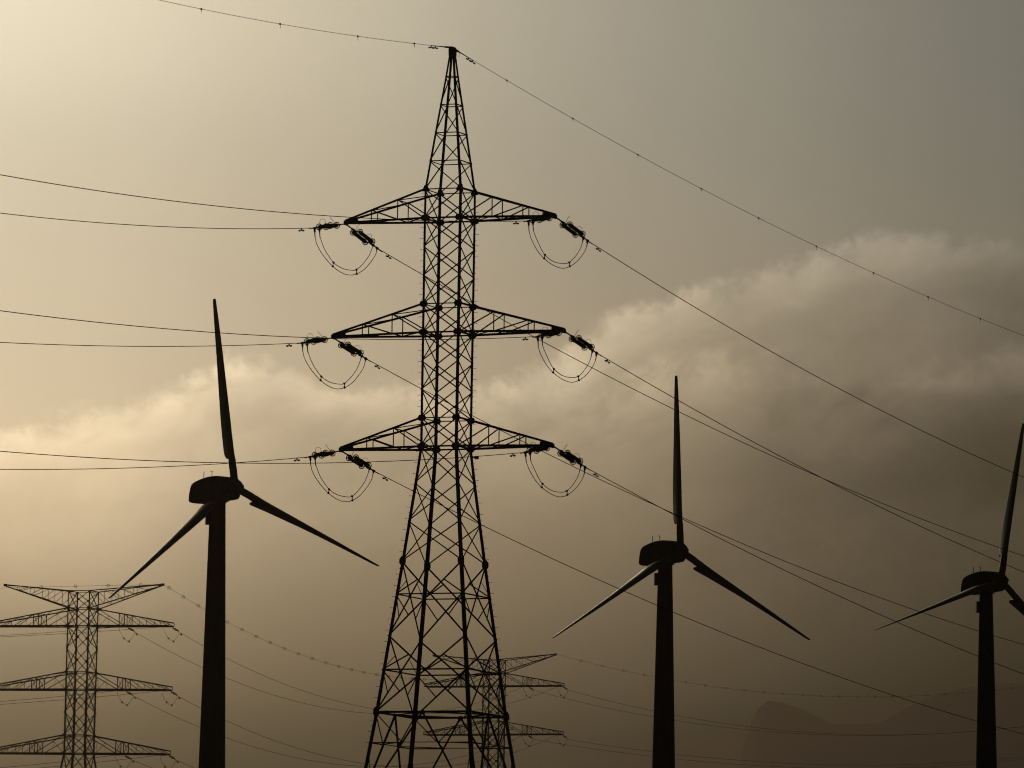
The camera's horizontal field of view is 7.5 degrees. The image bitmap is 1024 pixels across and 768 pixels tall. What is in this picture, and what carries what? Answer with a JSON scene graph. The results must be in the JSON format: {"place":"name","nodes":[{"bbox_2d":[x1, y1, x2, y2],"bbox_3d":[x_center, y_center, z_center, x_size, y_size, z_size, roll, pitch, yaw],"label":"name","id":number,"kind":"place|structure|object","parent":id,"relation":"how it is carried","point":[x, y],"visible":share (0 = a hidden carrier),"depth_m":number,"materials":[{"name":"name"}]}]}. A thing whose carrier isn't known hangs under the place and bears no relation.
{"place":"outdoors","nodes":[
{"label":"outdoors","id":0,"kind":"place"},
{"bbox_2d":[0,0,1023,767],"label":"sky","id":1,"kind":"structure","parent":0,"point":[886,137],"materials":[{"name":"grey"}]},
{"bbox_2d":[741,683,1023,767],"bbox_3d":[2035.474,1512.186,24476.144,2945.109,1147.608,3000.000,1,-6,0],"label":"hills","id":2,"kind":"structure","parent":0,"point":[903,747],"depth_m":24362.52,"materials":[{"name":"brown"}]},
{"bbox_3d":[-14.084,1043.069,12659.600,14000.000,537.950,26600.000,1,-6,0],"label":"ground","id":3,"kind":"structure","parent":0,"visible":0},
{"bbox_2d":[0,583,174,767],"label":"lattice pylon","id":4,"kind":"object","parent":3,"relation":"on","point":[72,736],"visible":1,"depth_m":1601.68,"materials":[{"name":"metal"}]},
{"bbox_2d":[18,583,162,588],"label":"earth wire","id":5,"kind":"object","parent":4,"relation":"attached to","point":[76,586],"visible":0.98,"depth_m":1580.59,"materials":[{"name":"metal"}]},
{"bbox_2d":[165,585,551,679],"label":"earth wire","id":6,"kind":"object","parent":4,"relation":"attached to","point":[312,657],"visible":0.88,"depth_m":1753.07,"materials":[{"name":"metal"}]},
{"bbox_2d":[108,299,378,767],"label":"wind turbine","id":7,"kind":"object","parent":3,"relation":"on","point":[214,495],"visible":0.99,"depth_m":696.97,"materials":[{"name":"paint"}]},
{"bbox_2d":[331,46,565,767],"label":"lattice pylon","id":8,"kind":"object","parent":3,"relation":"on","point":[470,448],"visible":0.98,"depth_m":408.05,"materials":[{"name":"metal"}]},
{"bbox_2d":[160,0,450,48],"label":"earth wire","id":9,"kind":"object","parent":8,"relation":"attached to","point":[320,30],"visible":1,"depth_m":393.97,"materials":[{"name":"metal"}]},
{"bbox_2d":[297,332,331,344],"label":"insulator set","id":10,"kind":"object","parent":8,"relation":"attached to","point":[315,340],"visible":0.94,"depth_m":408.04,"materials":[{"name":"metal"}]},
{"bbox_2d":[0,342,296,346],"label":"power cable","id":11,"kind":"object","parent":10,"relation":"attached to","point":[288,345],"visible":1,"depth_m":389.42,"materials":[{"name":"metal"}]},
{"bbox_2d":[301,343,366,388],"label":"jumper loop","id":12,"kind":"object","parent":10,"relation":"hanging from","point":[321,376],"visible":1,"depth_m":409.67,"materials":[{"name":"metal"}]},
{"bbox_2d":[306,444,339,458],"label":"insulator set","id":13,"kind":"object","parent":8,"relation":"attached to","point":[324,453],"visible":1,"depth_m":407.32,"materials":[{"name":"metal"}]},
{"bbox_2d":[0,457,305,469],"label":"power cable","id":14,"kind":"object","parent":13,"relation":"attached to","point":[297,459],"visible":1,"depth_m":387.04,"materials":[{"name":"metal"}]},
{"bbox_2d":[309,456,373,501],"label":"jumper loop","id":15,"kind":"object","parent":13,"relation":"hanging from","point":[335,493],"visible":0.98,"depth_m":409.32,"materials":[{"name":"metal"}]},
{"bbox_2d":[309,217,343,229],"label":"insulator set","id":16,"kind":"object","parent":8,"relation":"attached to","point":[326,226],"visible":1,"depth_m":408.57,"materials":[{"name":"metal"}]},
{"bbox_2d":[0,213,306,231],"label":"power cable","id":17,"kind":"object","parent":16,"relation":"attached to","point":[166,226],"visible":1,"depth_m":390.73,"materials":[{"name":"metal"}]},
{"bbox_2d":[314,228,377,274],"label":"jumper loop","id":18,"kind":"object","parent":16,"relation":"hanging from","point":[319,230],"visible":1,"depth_m":409.79,"materials":[{"name":"metal"}]},
{"bbox_2d":[336,339,370,361],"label":"insulator set","id":19,"kind":"object","parent":8,"relation":"attached to","point":[350,348],"visible":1,"depth_m":412.97,"materials":[{"name":"metal"}]},
{"bbox_2d":[371,361,1023,644],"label":"power cable","id":20,"kind":"object","parent":19,"relation":"attached to","point":[687,519],"visible":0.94,"depth_m":461.74,"materials":[{"name":"metal"}]},
{"bbox_2d":[343,451,378,473],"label":"insulator set","id":21,"kind":"object","parent":8,"relation":"attached to","point":[363,464],"visible":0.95,"depth_m":412.04,"materials":[{"name":"metal"}]},
{"bbox_2d":[377,472,1021,733],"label":"power cable","id":22,"kind":"object","parent":21,"relation":"attached to","point":[681,615],"visible":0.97,"depth_m":456.82,"materials":[{"name":"metal"}]},
{"bbox_2d":[348,224,381,251],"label":"insulator set","id":23,"kind":"object","parent":8,"relation":"attached to","point":[355,233],"visible":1,"depth_m":413.23,"materials":[{"name":"metal"}]},
{"bbox_2d":[381,250,1022,555],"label":"power cable","id":24,"kind":"object","parent":23,"relation":"attached to","point":[690,417],"visible":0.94,"depth_m":459.25,"materials":[{"name":"metal"}]},
{"bbox_2d":[520,440,551,453],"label":"insulator set","id":25,"kind":"object","parent":8,"relation":"attached to","point":[538,448],"visible":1,"depth_m":403.12,"materials":[{"name":"metal"}]},
{"bbox_2d":[0,451,523,463],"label":"power cable","id":26,"kind":"object","parent":25,"relation":"attached to","point":[259,463],"visible":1,"depth_m":369.83,"materials":[{"name":"metal"}]},
{"bbox_2d":[524,209,553,222],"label":"insulator set","id":27,"kind":"object","parent":8,"relation":"attached to","point":[541,218],"visible":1,"depth_m":404.45,"materials":[{"name":"metal"}]},
{"bbox_2d":[0,174,518,224],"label":"power cable","id":28,"kind":"object","parent":27,"relation":"attached to","point":[259,210],"visible":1,"depth_m":369.82,"materials":[{"name":"metal"}]},
{"bbox_2d":[532,325,562,337],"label":"insulator set","id":29,"kind":"object","parent":8,"relation":"attached to","point":[549,333],"visible":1,"depth_m":403.62,"materials":[{"name":"metal"}]},
{"bbox_2d":[0,310,535,340],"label":"power cable","id":30,"kind":"object","parent":29,"relation":"attached to","point":[267,335],"visible":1,"depth_m":369.43,"materials":[{"name":"metal"}]},
{"bbox_2d":[554,444,588,469],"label":"insulator set","id":31,"kind":"object","parent":8,"relation":"attached to","point":[570,457],"visible":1,"depth_m":407.80,"materials":[{"name":"metal"}]},
{"bbox_2d":[524,451,585,496],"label":"jumper loop","id":32,"kind":"object","parent":31,"relation":"hanging from","point":[525,454],"visible":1,"depth_m":404.87,"materials":[{"name":"metal"}]},
{"bbox_2d":[588,468,1022,673],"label":"power cable","id":33,"kind":"object","parent":31,"relation":"attached to","point":[791,573],"visible":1,"depth_m":439.15,"materials":[{"name":"metal"}]},
{"bbox_2d":[557,216,592,244],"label":"insulator set","id":34,"kind":"object","parent":8,"relation":"attached to","point":[573,231],"visible":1,"depth_m":409.16,"materials":[{"name":"metal"}]},
{"bbox_2d":[527,220,587,268],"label":"jumper loop","id":35,"kind":"object","parent":34,"relation":"hanging from","point":[569,262],"visible":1,"depth_m":406.09,"materials":[{"name":"metal"}]},
{"bbox_2d":[592,243,1022,476],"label":"power cable","id":36,"kind":"object","parent":34,"relation":"attached to","point":[598,248],"visible":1,"depth_m":440.46,"materials":[{"name":"metal"}]},
{"bbox_2d":[566,331,601,356],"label":"insulator set","id":37,"kind":"object","parent":8,"relation":"attached to","point":[581,342],"visible":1,"depth_m":408.22,"materials":[{"name":"metal"}]},
{"bbox_2d":[537,336,596,382],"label":"jumper loop","id":38,"kind":"object","parent":37,"relation":"hanging from","point":[578,376],"visible":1,"depth_m":405.38,"materials":[{"name":"metal"}]},
{"bbox_2d":[601,355,1022,571],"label":"power cable","id":39,"kind":"object","parent":37,"relation":"attached to","point":[798,465],"visible":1,"depth_m":438.84,"materials":[{"name":"metal"}]},
{"bbox_2d":[457,50,1023,335],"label":"earth wire","id":40,"kind":"object","parent":8,"relation":"attached to","point":[459,52],"visible":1,"depth_m":444.58,"materials":[{"name":"metal"}]},
{"bbox_2d":[423,653,564,767],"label":"lattice pylon","id":41,"kind":"object","parent":3,"relation":"on","point":[482,687],"visible":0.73,"depth_m":2111.40,"materials":[{"name":"metal"}]},
{"bbox_2d":[557,654,1017,697],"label":"earth wire","id":42,"kind":"object","parent":41,"relation":"attached to","point":[839,696],"visible":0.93,"depth_m":2283.73,"materials":[{"name":"metal"}]},
{"bbox_2d":[552,376,809,767],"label":"wind turbine","id":43,"kind":"object","parent":3,"relation":"on","point":[662,557],"visible":1,"depth_m":753.15,"materials":[{"name":"paint"}]},
{"bbox_2d":[875,423,1023,767],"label":"wind turbine","id":44,"kind":"object","parent":3,"relation":"on","point":[985,585],"visible":1,"depth_m":816.11,"materials":[{"name":"paint"}]},
{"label":"insulator set","id":45,"kind":"object","parent":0,"visible":0},
{"bbox_2d":[180,633,557,713],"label":"power cable","id":46,"kind":"object","parent":45,"relation":"attached to","point":[347,703],"visible":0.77,"depth_m":1772.39,"materials":[{"name":"metal"}]},
{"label":"insulator set","id":47,"kind":"object","parent":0,"visible":0},
{"bbox_2d":[135,632,521,713],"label":"power cable","id":48,"kind":"object","parent":47,"relation":"attached to","point":[289,699],"visible":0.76,"depth_m":1756.51,"materials":[{"name":"metal"}]},
{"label":"insulator set","id":49,"kind":"object","parent":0,"visible":0},
{"bbox_2d":[178,696,553,767],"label":"power cable","id":50,"kind":"object","parent":49,"relation":"attached to","point":[352,761],"visible":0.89,"depth_m":1792.10,"materials":[{"name":"metal"}]},
{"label":"insulator set","id":51,"kind":"object","parent":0,"visible":0},
{"bbox_2d":[134,696,519,766],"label":"power cable","id":52,"kind":"object","parent":51,"relation":"attached to","point":[300,758],"visible":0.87,"depth_m":1789.89,"materials":[{"name":"metal"}]},
{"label":"insulator set","id":53,"kind":"object","parent":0,"visible":0},
{"bbox_2d":[5,627,156,636],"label":"power cable","id":54,"kind":"object","parent":53,"relation":"attached to","point":[80,632],"visible":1,"depth_m":1573.06,"materials":[{"name":"metal"}]},
{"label":"insulator set","id":55,"kind":"object","parent":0,"visible":0},
{"bbox_2d":[0,627,113,635],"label":"power cable","id":56,"kind":"object","parent":55,"relation":"attached to","point":[60,631],"visible":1,"depth_m":1575.70,"materials":[{"name":"metal"}]},
{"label":"insulator set","id":57,"kind":"object","parent":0,"visible":0},
{"bbox_2d":[0,691,156,704],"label":"power cable","id":58,"kind":"object","parent":57,"relation":"attached to","point":[80,698],"visible":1,"depth_m":1571.45,"materials":[{"name":"metal"}]},
{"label":"insulator set","id":59,"kind":"object","parent":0,"visible":0},
{"bbox_2d":[0,691,111,701],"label":"power cable","id":60,"kind":"object","parent":59,"relation":"attached to","point":[58,696],"visible":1,"depth_m":1574.30,"materials":[{"name":"metal"}]},
{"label":"insulator set","id":61,"kind":"object","parent":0,"visible":0},
{"bbox_2d":[42,755,158,767],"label":"power cable","id":62,"kind":"object","parent":61,"relation":"attached to","point":[96,762],"visible":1,"depth_m":1571.76,"materials":[{"name":"metal"}]},
{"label":"insulator set","id":63,"kind":"object","parent":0,"visible":0},
{"bbox_2d":[0,755,112,767],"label":"power cable","id":64,"kind":"object","parent":63,"relation":"attached to","point":[56,762],"visible":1,"depth_m":1572.43,"materials":[{"name":"metal"}]},
{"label":"insulator set","id":65,"kind":"object","parent":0,"visible":0},
{"bbox_2d":[567,739,1016,764],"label":"power cable","id":66,"kind":"object","parent":65,"relation":"attached to","point":[771,762],"visible":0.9,"depth_m":2258.69,"materials":[{"name":"metal"}]},
{"bbox_2d":[569,690,1023,734],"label":"power cable","id":67,"kind":"object","parent":65,"relation":"attached to","point":[784,730],"visible":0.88,"depth_m":2275.27,"materials":[{"name":"metal"}]},
{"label":"insulator set","id":68,"kind":"object","parent":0,"visible":0},
{"bbox_2d":[534,739,1020,767],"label":"power cable","id":69,"kind":"object","parent":68,"relation":"attached to","point":[741,764],"visible":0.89,"depth_m":2264.07,"materials":[{"name":"metal"}]},
{"bbox_2d":[534,690,1022,735],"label":"power cable","id":70,"kind":"object","parent":68,"relation":"attached to","point":[769,731],"visible":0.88,"depth_m":2325.73,"materials":[{"name":"metal"}]}
]}

